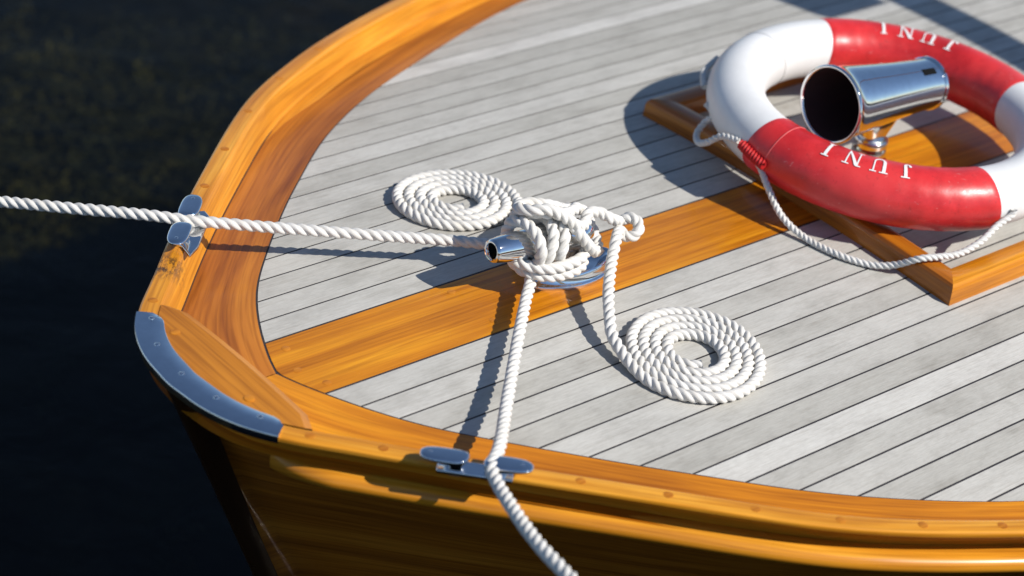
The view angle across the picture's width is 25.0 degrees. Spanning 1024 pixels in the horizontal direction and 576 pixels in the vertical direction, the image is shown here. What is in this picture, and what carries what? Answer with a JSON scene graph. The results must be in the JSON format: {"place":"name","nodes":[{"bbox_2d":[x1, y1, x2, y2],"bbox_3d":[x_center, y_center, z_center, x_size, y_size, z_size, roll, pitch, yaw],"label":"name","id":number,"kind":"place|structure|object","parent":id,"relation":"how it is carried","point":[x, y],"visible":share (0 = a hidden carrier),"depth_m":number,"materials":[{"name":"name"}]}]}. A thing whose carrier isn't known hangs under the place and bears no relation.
{"place":"outdoors","nodes":[
{"label":"outdoors","id":0,"kind":"place"},
{"bbox_2d":[0,0,391,575],"bbox_3d":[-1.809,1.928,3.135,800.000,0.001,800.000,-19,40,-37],"label":"lake bed","id":1,"kind":"object","parent":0,"point":[101,469],"depth_m":6.02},
{"bbox_2d":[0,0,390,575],"bbox_3d":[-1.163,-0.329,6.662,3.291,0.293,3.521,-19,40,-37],"label":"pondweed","id":2,"kind":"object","parent":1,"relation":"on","point":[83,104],"visible":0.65,"depth_m":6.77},
{"label":"water","id":3,"kind":"structure","parent":0,"visible":0},
{"bbox_2d":[134,0,1023,575],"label":"wooden boat","id":4,"kind":"object","parent":3,"relation":"on","point":[334,402],"visible":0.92,"depth_m":3.53,"materials":[{"name":"brown"}]},
{"bbox_2d":[0,169,589,281],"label":"mooring rope","id":5,"kind":"object","parent":4,"relation":"attached to","point":[426,190],"visible":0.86,"depth_m":3.58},
{"bbox_2d":[485,197,765,575],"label":"mooring rope","id":6,"kind":"object","parent":4,"relation":"on","point":[663,369],"visible":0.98,"depth_m":3.47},
{"bbox_2d":[693,18,1023,268],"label":"lifebuoy","id":7,"kind":"object","parent":4,"relation":"on","point":[763,137],"visible":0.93,"depth_m":3.85,"materials":[{"name":"red plastic"}]}
]}

